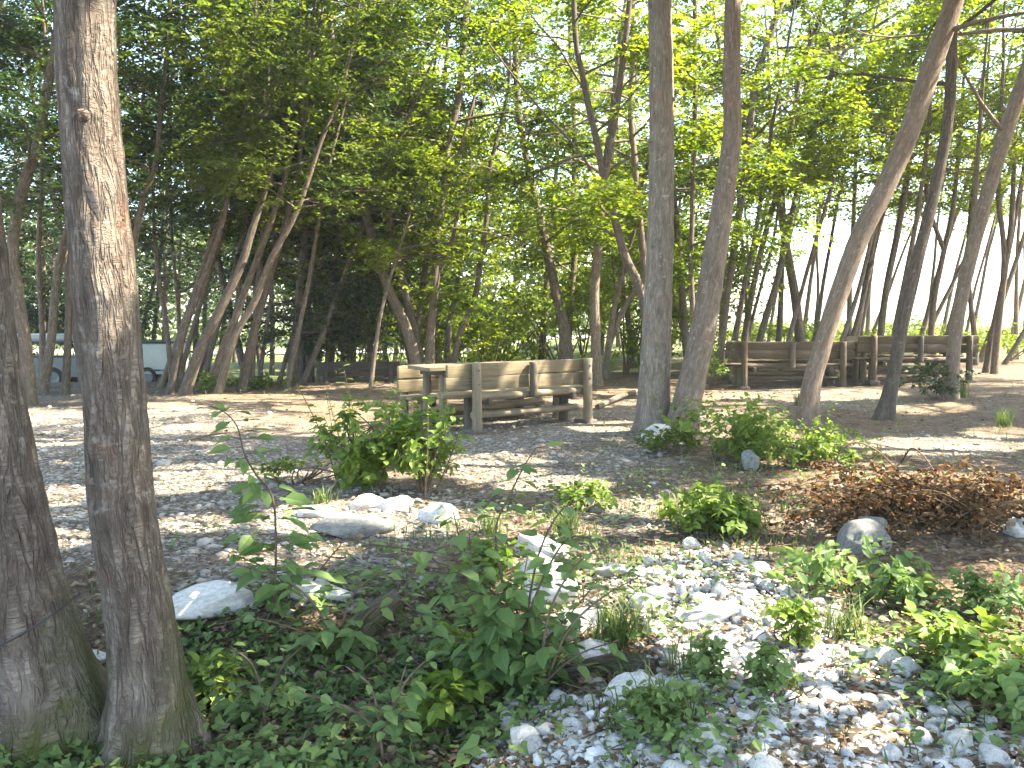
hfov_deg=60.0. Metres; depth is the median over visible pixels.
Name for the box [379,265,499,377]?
shrub
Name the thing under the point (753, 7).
tree
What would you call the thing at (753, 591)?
cobble
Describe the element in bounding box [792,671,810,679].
cobble
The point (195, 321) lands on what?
tree
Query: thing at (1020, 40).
shade tree
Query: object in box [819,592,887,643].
grass tuft
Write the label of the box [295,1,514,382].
tree
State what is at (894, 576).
plant
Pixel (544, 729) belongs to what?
cobble
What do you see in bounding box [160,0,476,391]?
tree
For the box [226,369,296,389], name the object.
shrub
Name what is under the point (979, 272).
tree
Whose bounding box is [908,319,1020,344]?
bush
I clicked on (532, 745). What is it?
cobble
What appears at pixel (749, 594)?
cobble
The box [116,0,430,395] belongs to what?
tree
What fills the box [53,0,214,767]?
tree
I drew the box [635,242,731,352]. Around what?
shrub
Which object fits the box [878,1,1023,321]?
tree
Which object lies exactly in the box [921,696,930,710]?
cobble
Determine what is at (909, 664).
rock
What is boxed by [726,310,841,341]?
bush
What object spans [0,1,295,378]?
tree
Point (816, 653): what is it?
cobble
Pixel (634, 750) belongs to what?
cobble
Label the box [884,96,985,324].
tree
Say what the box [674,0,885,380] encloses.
tree
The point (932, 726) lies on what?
cobble
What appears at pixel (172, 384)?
tree
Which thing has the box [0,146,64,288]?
tree
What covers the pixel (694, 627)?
cobble
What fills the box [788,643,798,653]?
cobble
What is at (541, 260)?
tree
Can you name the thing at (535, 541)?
rock
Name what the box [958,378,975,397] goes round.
grass tuft
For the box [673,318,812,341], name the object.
bush
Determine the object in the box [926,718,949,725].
cobble
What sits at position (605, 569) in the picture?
rock
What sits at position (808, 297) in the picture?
tree
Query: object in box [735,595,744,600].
cobble
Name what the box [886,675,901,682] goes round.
cobble
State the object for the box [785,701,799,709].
cobble
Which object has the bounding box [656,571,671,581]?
cobble
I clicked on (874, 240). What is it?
tree
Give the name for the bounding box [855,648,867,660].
cobble
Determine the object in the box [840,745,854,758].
cobble
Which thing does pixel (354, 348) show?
dark tree
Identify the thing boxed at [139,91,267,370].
tree
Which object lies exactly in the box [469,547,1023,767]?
pebbles
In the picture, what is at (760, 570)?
cobble
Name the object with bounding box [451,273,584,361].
shrub
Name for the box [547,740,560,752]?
cobble
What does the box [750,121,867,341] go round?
tree
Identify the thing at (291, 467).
weed
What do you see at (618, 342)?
tree
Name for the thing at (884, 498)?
brush pile
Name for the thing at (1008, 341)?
bush
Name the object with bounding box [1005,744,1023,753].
cobble
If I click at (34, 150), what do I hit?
tree
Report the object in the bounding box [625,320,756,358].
bush
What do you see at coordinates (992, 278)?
sky
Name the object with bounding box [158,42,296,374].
tree
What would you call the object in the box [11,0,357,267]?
tree
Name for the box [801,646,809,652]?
cobble
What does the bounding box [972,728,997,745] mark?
cobble
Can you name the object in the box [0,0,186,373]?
tree
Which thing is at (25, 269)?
tree
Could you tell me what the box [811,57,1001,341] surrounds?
tree
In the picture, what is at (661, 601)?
cobble
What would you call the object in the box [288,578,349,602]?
rock slab
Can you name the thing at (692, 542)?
cobble
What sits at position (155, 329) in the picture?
tree
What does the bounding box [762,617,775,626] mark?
cobble
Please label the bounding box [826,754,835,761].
cobble
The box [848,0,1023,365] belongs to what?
tree
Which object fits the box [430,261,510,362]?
shrub
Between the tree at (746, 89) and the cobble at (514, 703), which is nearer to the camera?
the cobble at (514, 703)
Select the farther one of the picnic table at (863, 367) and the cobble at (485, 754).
the picnic table at (863, 367)
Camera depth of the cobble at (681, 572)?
4.87 m
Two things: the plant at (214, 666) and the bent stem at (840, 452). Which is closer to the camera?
the plant at (214, 666)
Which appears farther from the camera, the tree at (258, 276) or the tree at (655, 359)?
the tree at (258, 276)
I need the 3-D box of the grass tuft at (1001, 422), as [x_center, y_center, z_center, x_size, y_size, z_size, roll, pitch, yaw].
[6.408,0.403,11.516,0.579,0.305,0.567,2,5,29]
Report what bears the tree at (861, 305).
on the ground at (282, 416)
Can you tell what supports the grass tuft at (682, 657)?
on the ground at (282, 416)
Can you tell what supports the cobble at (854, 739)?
on the ground at (282, 416)
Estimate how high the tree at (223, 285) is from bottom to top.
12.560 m
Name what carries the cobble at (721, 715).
on the ground at (282, 416)
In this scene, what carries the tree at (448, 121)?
on the ground at (282, 416)
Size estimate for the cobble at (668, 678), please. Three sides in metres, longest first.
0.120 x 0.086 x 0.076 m
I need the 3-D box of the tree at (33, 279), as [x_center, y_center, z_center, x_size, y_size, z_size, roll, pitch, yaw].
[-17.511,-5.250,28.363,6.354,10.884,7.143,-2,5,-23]
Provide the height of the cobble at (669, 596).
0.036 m
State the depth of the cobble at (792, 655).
3.71 m
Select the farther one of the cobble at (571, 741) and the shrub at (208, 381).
the shrub at (208, 381)
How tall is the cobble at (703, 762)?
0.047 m
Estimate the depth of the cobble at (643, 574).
4.89 m
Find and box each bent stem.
[826,441,901,475]
[901,447,933,469]
[964,380,1010,384]
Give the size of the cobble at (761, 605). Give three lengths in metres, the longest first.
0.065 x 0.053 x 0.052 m
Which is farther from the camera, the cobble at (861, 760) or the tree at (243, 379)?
the tree at (243, 379)
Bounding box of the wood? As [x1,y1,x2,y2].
[3,175,709,345]
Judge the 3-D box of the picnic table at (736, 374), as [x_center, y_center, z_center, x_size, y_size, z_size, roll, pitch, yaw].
[5.498,-0.351,18.126,2.350,0.867,0.648,0,4,-1]
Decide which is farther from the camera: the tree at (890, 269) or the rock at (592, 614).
the tree at (890, 269)
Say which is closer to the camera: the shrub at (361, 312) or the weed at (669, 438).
the weed at (669, 438)
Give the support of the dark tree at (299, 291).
on the ground at (282, 416)
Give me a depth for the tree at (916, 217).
19.42 m
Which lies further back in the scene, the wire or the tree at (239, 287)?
the tree at (239, 287)
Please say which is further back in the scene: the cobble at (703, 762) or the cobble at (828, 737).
the cobble at (828, 737)
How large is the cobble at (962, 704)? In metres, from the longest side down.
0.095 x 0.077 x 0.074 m
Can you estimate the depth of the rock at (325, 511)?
6.37 m
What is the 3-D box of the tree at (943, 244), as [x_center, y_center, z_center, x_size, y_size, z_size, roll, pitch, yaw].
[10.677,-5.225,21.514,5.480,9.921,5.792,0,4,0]
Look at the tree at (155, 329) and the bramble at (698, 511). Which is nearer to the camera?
the bramble at (698, 511)
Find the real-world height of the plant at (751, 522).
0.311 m
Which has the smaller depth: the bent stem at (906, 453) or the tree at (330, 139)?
the bent stem at (906, 453)
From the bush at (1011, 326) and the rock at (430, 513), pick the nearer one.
the rock at (430, 513)
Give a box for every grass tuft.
[305,481,338,504]
[462,509,508,535]
[541,500,593,535]
[579,582,687,651]
[595,654,736,731]
[652,623,740,675]
[787,387,799,404]
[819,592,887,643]
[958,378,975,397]
[986,404,1023,426]
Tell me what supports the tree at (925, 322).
on the ground at (282, 416)
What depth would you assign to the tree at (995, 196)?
37.45 m
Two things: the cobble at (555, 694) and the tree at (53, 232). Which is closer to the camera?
the cobble at (555, 694)
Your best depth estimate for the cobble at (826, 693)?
3.32 m
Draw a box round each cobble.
[476,748,488,760]
[484,758,495,766]
[499,710,522,730]
[503,698,519,710]
[519,735,541,756]
[535,722,555,738]
[547,689,566,702]
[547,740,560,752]
[561,709,568,715]
[562,717,583,731]
[565,737,580,750]
[583,693,599,704]
[587,761,602,767]
[606,733,626,753]
[618,708,644,731]
[621,742,636,754]
[629,592,658,610]
[632,565,647,577]
[643,555,659,567]
[643,586,665,597]
[643,748,668,764]
[646,619,666,634]
[653,672,666,679]
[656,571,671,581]
[658,599,668,603]
[661,555,672,560]
[661,759,689,767]
[662,676,683,695]
[664,646,673,655]
[666,594,673,599]
[672,569,684,578]
[673,580,682,585]
[674,565,685,572]
[675,582,687,594]
[677,743,686,750]
[681,622,698,632]
[682,537,701,549]
[683,722,715,748]
[684,578,698,589]
[690,679,712,693]
[693,560,702,569]
[695,596,708,604]
[697,552,710,562]
[698,758,710,764]
[705,696,717,705]
[705,745,726,754]
[710,582,726,597]
[710,712,727,723]
[712,579,726,585]
[717,635,727,640]
[724,642,732,648]
[725,698,736,708]
[727,625,743,630]
[727,680,742,693]
[728,558,736,566]
[732,617,741,622]
[734,552,746,560]
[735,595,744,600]
[735,735,759,748]
[736,582,746,589]
[736,606,751,617]
[736,670,750,679]
[741,641,760,650]
[742,592,755,599]
[742,599,753,607]
[742,709,756,718]
[744,624,752,631]
[745,589,757,594]
[748,561,769,573]
[748,752,782,767]
[750,571,762,578]
[752,628,768,641]
[753,577,761,584]
[756,603,763,611]
[759,580,774,591]
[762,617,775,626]
[767,716,786,733]
[771,632,782,639]
[771,740,783,747]
[774,584,794,594]
[781,690,802,701]
[781,749,794,758]
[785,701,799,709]
[786,653,795,661]
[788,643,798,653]
[791,581,800,591]
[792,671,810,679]
[799,723,808,729]
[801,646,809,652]
[802,679,833,689]
[804,732,813,736]
[805,737,826,746]
[806,702,825,712]
[807,759,819,766]
[811,598,825,604]
[812,650,819,655]
[815,657,830,667]
[819,688,845,704]
[825,672,838,681]
[826,604,843,616]
[826,735,832,741]
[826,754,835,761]
[828,764,837,767]
[837,648,844,653]
[837,669,846,676]
[838,705,857,715]
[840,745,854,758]
[847,679,858,685]
[851,717,863,725]
[851,734,866,741]
[853,667,869,675]
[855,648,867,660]
[856,757,864,763]
[860,644,870,649]
[869,702,887,712]
[872,659,879,666]
[877,694,891,698]
[879,733,891,741]
[880,741,903,762]
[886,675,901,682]
[886,714,902,723]
[894,738,905,748]
[896,707,905,714]
[913,726,933,745]
[913,761,923,767]
[918,690,935,697]
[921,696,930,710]
[923,723,941,736]
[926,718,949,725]
[927,704,947,716]
[947,700,973,720]
[949,757,975,767]
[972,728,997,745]
[977,714,997,724]
[978,742,1010,767]
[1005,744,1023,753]
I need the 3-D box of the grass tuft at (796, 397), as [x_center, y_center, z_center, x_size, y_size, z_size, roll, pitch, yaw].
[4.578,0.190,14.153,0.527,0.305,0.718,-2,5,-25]
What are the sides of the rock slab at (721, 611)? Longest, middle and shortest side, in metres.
0.362 x 0.201 x 0.108 m
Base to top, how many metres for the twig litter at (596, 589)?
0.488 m
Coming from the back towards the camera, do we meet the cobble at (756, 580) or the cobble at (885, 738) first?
the cobble at (756, 580)
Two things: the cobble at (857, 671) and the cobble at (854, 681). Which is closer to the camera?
the cobble at (854, 681)
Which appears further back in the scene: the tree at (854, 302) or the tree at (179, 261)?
the tree at (179, 261)
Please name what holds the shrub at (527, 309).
on the ground at (282, 416)
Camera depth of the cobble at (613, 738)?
3.08 m
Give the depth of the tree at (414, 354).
18.87 m
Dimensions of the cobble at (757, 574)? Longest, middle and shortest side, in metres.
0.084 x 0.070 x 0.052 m
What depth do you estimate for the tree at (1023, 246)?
36.58 m
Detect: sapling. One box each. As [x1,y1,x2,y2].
[194,404,335,623]
[366,441,611,702]
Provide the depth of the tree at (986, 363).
19.78 m
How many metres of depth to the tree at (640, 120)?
31.41 m
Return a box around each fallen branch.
[183,431,243,441]
[595,389,637,408]
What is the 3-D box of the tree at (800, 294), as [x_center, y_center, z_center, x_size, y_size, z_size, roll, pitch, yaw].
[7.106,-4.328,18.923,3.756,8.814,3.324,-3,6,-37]
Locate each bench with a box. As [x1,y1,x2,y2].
[317,361,399,382]
[397,365,523,422]
[429,358,596,434]
[721,341,854,389]
[727,341,839,383]
[845,336,963,378]
[850,335,978,385]
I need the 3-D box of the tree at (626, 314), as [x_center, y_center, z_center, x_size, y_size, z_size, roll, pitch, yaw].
[2.869,-5.011,24.280,6.782,9.463,6.663,-3,5,-30]
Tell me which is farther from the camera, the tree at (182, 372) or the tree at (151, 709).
the tree at (182, 372)
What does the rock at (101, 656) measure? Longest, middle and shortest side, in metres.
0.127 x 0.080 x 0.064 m
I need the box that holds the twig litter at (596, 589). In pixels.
[32,403,1023,767]
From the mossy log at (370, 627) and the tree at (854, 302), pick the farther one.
the tree at (854, 302)
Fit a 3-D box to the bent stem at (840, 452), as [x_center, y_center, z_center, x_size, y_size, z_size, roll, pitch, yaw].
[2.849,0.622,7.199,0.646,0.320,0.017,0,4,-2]
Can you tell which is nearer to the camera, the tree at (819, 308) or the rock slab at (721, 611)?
the rock slab at (721, 611)
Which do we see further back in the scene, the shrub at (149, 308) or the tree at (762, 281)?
the shrub at (149, 308)
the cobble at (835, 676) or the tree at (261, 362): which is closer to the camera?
the cobble at (835, 676)
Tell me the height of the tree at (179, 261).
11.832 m
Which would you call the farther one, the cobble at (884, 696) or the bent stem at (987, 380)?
the bent stem at (987, 380)
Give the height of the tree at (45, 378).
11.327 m
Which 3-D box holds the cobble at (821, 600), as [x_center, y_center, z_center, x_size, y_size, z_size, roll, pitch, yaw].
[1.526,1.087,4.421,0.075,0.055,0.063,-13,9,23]
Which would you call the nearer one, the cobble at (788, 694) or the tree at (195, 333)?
the cobble at (788, 694)
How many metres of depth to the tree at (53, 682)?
3.42 m
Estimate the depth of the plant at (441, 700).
3.61 m
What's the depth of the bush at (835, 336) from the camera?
32.54 m
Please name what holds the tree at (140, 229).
on the ground at (282, 416)
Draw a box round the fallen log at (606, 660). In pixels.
[562,654,659,682]
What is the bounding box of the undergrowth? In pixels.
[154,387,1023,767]
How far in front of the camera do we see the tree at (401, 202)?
25.32 m
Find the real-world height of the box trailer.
1.405 m
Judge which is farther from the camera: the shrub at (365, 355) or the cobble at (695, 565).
the shrub at (365, 355)
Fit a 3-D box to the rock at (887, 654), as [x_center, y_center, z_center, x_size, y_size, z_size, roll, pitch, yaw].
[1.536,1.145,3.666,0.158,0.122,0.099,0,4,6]
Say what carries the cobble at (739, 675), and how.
on the ground at (282, 416)
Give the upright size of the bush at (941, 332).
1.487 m
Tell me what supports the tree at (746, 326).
on the ground at (282, 416)
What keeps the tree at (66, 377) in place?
on the ground at (282, 416)
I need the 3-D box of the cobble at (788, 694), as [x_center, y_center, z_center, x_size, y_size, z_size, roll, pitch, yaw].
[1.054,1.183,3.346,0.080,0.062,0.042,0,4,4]
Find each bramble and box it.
[655,463,762,536]
[920,640,1023,733]
[924,561,1023,622]
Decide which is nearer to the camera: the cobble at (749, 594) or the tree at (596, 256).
the cobble at (749, 594)
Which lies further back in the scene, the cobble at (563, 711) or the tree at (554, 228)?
the tree at (554, 228)
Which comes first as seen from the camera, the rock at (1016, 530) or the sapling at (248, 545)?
the sapling at (248, 545)
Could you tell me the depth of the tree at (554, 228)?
42.31 m
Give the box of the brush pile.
[729,448,1023,547]
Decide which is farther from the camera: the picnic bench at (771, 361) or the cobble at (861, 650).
the picnic bench at (771, 361)
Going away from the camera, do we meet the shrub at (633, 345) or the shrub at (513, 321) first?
the shrub at (633, 345)
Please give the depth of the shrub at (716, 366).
17.28 m
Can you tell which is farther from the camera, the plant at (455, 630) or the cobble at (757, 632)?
the plant at (455, 630)
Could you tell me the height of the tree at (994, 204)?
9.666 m
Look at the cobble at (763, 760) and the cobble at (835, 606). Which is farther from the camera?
the cobble at (835, 606)
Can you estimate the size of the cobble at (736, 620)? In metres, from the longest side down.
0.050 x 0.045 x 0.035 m
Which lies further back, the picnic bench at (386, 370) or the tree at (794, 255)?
the tree at (794, 255)
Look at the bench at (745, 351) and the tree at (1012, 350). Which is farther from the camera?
the tree at (1012, 350)
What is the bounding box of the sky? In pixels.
[0,0,1023,322]
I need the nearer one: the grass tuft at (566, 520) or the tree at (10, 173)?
the grass tuft at (566, 520)
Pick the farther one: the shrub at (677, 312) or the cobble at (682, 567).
the shrub at (677, 312)
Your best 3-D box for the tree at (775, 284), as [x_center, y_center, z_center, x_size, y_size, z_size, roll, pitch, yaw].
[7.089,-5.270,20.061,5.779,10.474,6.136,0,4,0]
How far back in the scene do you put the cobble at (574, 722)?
3.34 m
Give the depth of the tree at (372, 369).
17.14 m
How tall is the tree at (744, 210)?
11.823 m
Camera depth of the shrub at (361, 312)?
21.64 m
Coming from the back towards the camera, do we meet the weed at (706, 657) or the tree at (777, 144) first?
the tree at (777, 144)
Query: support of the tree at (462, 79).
on the ground at (282, 416)
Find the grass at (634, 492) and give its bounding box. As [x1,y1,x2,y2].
[48,378,1023,767]
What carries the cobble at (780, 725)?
on the ground at (282, 416)
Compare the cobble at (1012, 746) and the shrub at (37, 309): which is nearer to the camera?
the cobble at (1012, 746)
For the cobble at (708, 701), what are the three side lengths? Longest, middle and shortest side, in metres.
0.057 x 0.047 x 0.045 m
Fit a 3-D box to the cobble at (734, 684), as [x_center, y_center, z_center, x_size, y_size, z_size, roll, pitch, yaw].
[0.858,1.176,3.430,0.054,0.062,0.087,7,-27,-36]
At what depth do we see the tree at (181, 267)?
34.88 m
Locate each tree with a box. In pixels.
[0,0,44,290]
[0,0,117,304]
[0,0,167,382]
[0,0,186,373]
[0,0,208,381]
[0,0,218,393]
[0,0,221,404]
[0,0,267,394]
[0,1,126,359]
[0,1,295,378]
[0,42,162,284]
[0,105,58,267]
[0,108,63,298]
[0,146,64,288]
[0,186,106,767]
[1,2,208,297]
[1,105,50,273]
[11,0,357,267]
[15,0,305,382]
[27,107,196,293]
[27,167,164,289]
[31,140,185,303]
[33,0,328,369]
[39,0,389,394]
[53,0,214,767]
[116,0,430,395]
[121,68,238,339]
[121,93,236,339]
[126,58,225,339]
[127,0,447,392]
[128,0,381,388]
[129,98,369,382]
[133,114,231,312]
[134,1,355,387]
[136,0,401,386]
[137,71,257,353]
[137,170,282,348]
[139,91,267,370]
[140,63,299,378]
[156,0,367,383]
[157,0,358,315]
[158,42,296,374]
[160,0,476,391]
[161,0,504,393]
[167,6,429,381]
[169,134,297,361]
[171,0,467,382]
[177,0,403,382]
[190,0,411,378]
[193,30,413,381]
[202,0,508,378]
[205,15,410,378]
[209,0,491,389]
[217,142,390,339]
[219,0,498,363]
[220,6,428,382]
[221,2,415,382]
[240,14,457,347]
[256,154,539,386]
[263,57,478,382]
[275,13,445,382]
[277,0,506,381]
[282,68,463,360]
[286,38,454,382]
[292,0,568,379]
[295,1,496,330]
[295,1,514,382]
[320,0,592,377]
[326,0,575,363]
[336,0,542,377]
[341,0,647,362]
[377,86,476,358]
[379,175,476,360]
[406,75,535,319]
[407,0,648,372]
[414,108,593,320]
[446,0,768,320]
[455,0,641,373]
[459,68,581,355]
[461,0,677,338]
[461,0,757,385]
[466,21,774,368]
[496,129,642,345]
[504,40,699,354]
[511,0,843,322]
[513,0,804,288]
[526,0,828,357]
[529,0,779,378]
[549,66,648,346]
[565,0,764,292]
[606,0,869,371]
[609,52,777,303]
[626,0,834,293]
[626,0,910,380]
[627,109,765,343]
[631,0,675,433]
[663,0,741,432]
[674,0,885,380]
[675,0,942,340]
[676,0,884,341]
[676,4,827,362]
[681,42,795,340]
[689,0,984,369]
[701,80,775,339]
[706,2,843,339]
[709,0,900,340]
[715,8,858,341]
[746,0,1023,420]
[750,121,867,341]
[752,89,866,331]
[755,0,976,335]
[758,0,944,369]
[782,0,1020,353]
[783,18,916,337]
[784,0,1023,399]
[786,32,875,339]
[793,0,1023,425]
[800,3,979,362]
[805,154,891,234]
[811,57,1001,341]
[814,65,972,335]
[818,0,986,335]
[825,0,1023,364]
[835,37,960,335]
[841,0,1023,364]
[841,96,952,335]
[843,0,1023,373]
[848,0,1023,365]
[867,0,1023,375]
[869,78,990,234]
[870,118,976,335]
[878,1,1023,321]
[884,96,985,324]
[887,20,1023,353]
[900,0,1023,211]
[914,131,1018,331]
[915,15,1023,372]
[925,82,1023,335]
[940,119,1023,323]
[943,69,1023,354]
[946,57,1023,359]
[955,62,1023,361]
[956,118,1023,231]
[968,125,1023,346]
[993,191,1023,351]
[1001,328,1023,364]
[1004,156,1023,353]
[1014,35,1023,53]
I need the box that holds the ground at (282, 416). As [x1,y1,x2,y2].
[28,320,1023,767]
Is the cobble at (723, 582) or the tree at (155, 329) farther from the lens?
the tree at (155, 329)
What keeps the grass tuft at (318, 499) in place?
on the ground at (282, 416)
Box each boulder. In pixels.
[310,511,398,537]
[520,552,577,608]
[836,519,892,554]
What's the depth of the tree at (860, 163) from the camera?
38.46 m
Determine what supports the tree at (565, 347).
on the ground at (282, 416)
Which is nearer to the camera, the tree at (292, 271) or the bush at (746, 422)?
the bush at (746, 422)
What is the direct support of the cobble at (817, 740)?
on the ground at (282, 416)
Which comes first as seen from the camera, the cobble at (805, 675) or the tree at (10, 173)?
the cobble at (805, 675)
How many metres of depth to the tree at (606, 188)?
15.08 m
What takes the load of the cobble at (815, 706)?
on the ground at (282, 416)
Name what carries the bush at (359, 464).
on the ground at (282, 416)
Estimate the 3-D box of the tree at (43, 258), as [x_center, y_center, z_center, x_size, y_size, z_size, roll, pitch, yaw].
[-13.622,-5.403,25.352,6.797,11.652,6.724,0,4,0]
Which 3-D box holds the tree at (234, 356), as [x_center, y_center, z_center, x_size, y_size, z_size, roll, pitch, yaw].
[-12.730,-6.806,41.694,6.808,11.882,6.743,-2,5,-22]
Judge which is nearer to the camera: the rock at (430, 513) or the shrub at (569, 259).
the rock at (430, 513)
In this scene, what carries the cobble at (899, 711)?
on the ground at (282, 416)
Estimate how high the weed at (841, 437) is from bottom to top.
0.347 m
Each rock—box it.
[93,649,105,662]
[297,505,335,517]
[349,493,384,510]
[375,495,413,511]
[417,502,457,523]
[510,723,539,745]
[515,533,569,559]
[546,607,607,639]
[568,639,609,663]
[592,563,632,576]
[603,671,661,699]
[641,423,670,442]
[730,655,756,673]
[741,449,759,470]
[822,483,842,494]
[858,516,887,528]
[865,646,902,667]
[883,636,918,653]
[890,656,923,674]
[941,728,973,752]
[1002,517,1023,537]
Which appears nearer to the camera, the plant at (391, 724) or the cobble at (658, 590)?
the plant at (391, 724)
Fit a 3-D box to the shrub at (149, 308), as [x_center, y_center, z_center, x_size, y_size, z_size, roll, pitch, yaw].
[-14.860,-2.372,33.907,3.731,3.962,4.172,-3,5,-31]
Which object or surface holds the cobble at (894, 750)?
on the ground at (282, 416)
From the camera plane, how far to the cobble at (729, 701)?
3.28 m
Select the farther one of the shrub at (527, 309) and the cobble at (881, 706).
the shrub at (527, 309)
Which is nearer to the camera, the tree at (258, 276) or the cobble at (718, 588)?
the cobble at (718, 588)
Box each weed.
[260,455,333,483]
[540,480,617,514]
[611,679,706,749]
[632,419,702,451]
[677,630,746,703]
[738,637,817,705]
[757,597,823,651]
[783,426,889,466]
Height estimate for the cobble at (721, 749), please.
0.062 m
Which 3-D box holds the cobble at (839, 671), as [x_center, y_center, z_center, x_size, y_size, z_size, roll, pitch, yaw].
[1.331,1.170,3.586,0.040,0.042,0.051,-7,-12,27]
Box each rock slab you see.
[172,580,253,619]
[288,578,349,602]
[670,601,743,624]
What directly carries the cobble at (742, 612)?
on the ground at (282, 416)
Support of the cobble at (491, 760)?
on the ground at (282, 416)
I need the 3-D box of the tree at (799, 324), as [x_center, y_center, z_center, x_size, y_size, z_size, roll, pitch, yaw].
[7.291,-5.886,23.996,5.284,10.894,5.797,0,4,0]
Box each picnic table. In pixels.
[408,360,560,428]
[723,345,836,385]
[843,340,947,382]
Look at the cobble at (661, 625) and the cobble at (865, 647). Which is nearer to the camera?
the cobble at (865, 647)
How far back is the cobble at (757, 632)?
3.90 m
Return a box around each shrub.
[16,250,63,348]
[22,262,64,333]
[24,275,73,354]
[24,282,73,354]
[33,286,148,337]
[72,270,175,341]
[196,368,235,392]
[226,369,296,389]
[276,295,442,382]
[283,212,408,382]
[322,240,503,364]
[360,316,423,378]
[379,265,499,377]
[397,261,578,363]
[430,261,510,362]
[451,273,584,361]
[472,253,622,373]
[494,272,582,359]
[527,231,636,357]
[541,231,640,346]
[550,198,701,373]
[579,243,698,365]
[608,210,789,370]
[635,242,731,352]
[706,337,734,388]
[827,359,846,376]
[899,356,980,398]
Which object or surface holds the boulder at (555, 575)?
on the ground at (282, 416)
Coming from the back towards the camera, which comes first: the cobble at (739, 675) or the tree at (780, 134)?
the tree at (780, 134)
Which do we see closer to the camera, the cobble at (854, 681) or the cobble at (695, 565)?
the cobble at (854, 681)
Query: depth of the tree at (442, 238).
27.98 m
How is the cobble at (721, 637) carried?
on the ground at (282, 416)
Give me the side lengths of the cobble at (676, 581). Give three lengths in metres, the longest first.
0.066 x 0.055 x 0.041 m
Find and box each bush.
[296,364,429,490]
[363,393,474,499]
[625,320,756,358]
[647,376,796,460]
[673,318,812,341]
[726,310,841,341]
[728,316,806,341]
[728,403,863,467]
[765,322,844,341]
[783,316,877,336]
[834,330,889,353]
[835,323,918,339]
[867,315,1023,355]
[885,314,947,335]
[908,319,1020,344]
[961,326,1023,360]
[964,325,1010,343]
[1002,315,1023,342]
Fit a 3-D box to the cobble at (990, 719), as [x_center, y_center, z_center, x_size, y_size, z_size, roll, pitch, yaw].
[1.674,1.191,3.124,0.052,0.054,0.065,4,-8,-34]
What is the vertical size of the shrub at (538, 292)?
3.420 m
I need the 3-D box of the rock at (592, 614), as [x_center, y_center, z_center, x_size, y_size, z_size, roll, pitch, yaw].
[0.317,1.174,4.286,0.325,0.187,0.164,-2,6,-11]
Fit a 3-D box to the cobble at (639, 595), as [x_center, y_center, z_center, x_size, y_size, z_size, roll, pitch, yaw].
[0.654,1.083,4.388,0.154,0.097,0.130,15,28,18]
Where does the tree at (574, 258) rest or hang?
on the ground at (282, 416)
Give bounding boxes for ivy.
[0,560,574,767]
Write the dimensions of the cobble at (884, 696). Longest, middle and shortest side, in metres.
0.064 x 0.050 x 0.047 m
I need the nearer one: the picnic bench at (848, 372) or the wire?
the wire
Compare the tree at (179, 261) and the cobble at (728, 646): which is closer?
the cobble at (728, 646)
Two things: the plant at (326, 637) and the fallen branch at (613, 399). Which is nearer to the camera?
the plant at (326, 637)
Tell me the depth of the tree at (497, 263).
33.80 m
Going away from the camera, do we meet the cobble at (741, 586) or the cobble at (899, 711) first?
the cobble at (899, 711)
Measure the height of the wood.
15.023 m
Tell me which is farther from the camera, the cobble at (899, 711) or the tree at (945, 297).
the tree at (945, 297)
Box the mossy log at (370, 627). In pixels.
[318,588,403,658]
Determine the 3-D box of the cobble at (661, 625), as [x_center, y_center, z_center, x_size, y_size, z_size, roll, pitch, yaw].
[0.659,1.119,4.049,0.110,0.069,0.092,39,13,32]
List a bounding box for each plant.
[186,643,257,710]
[204,640,320,732]
[207,559,426,669]
[229,541,384,617]
[285,648,437,761]
[399,658,494,735]
[433,621,475,670]
[461,536,531,583]
[484,540,656,695]
[705,496,771,540]
[767,535,941,606]
[866,559,945,624]
[896,599,1023,670]
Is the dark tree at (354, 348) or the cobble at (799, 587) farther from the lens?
the dark tree at (354, 348)
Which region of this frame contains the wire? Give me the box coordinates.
[0,592,80,645]
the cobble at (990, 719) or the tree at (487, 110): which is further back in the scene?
the tree at (487, 110)
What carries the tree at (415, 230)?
on the ground at (282, 416)
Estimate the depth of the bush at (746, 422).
8.75 m
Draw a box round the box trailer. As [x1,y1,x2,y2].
[142,340,209,381]
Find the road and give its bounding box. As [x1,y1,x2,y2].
[34,335,605,353]
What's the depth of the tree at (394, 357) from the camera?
40.35 m
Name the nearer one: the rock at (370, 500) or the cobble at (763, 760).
the cobble at (763, 760)
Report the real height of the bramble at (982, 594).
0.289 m
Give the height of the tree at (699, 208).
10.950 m
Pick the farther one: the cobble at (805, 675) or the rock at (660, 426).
the rock at (660, 426)
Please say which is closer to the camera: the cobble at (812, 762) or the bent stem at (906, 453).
the cobble at (812, 762)
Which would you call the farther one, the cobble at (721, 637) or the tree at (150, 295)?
the tree at (150, 295)
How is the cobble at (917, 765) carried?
on the ground at (282, 416)
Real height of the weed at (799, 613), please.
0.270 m
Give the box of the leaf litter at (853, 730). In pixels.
[31,374,1023,767]
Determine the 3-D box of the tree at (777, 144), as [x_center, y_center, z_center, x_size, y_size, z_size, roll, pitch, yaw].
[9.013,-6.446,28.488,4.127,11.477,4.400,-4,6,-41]
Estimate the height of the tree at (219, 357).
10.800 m
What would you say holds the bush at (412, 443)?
on the ground at (282, 416)
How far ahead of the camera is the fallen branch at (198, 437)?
10.38 m
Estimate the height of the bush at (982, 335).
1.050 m
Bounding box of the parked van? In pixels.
[17,334,77,381]
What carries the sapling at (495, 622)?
on the ground at (282, 416)
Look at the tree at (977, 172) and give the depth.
18.39 m

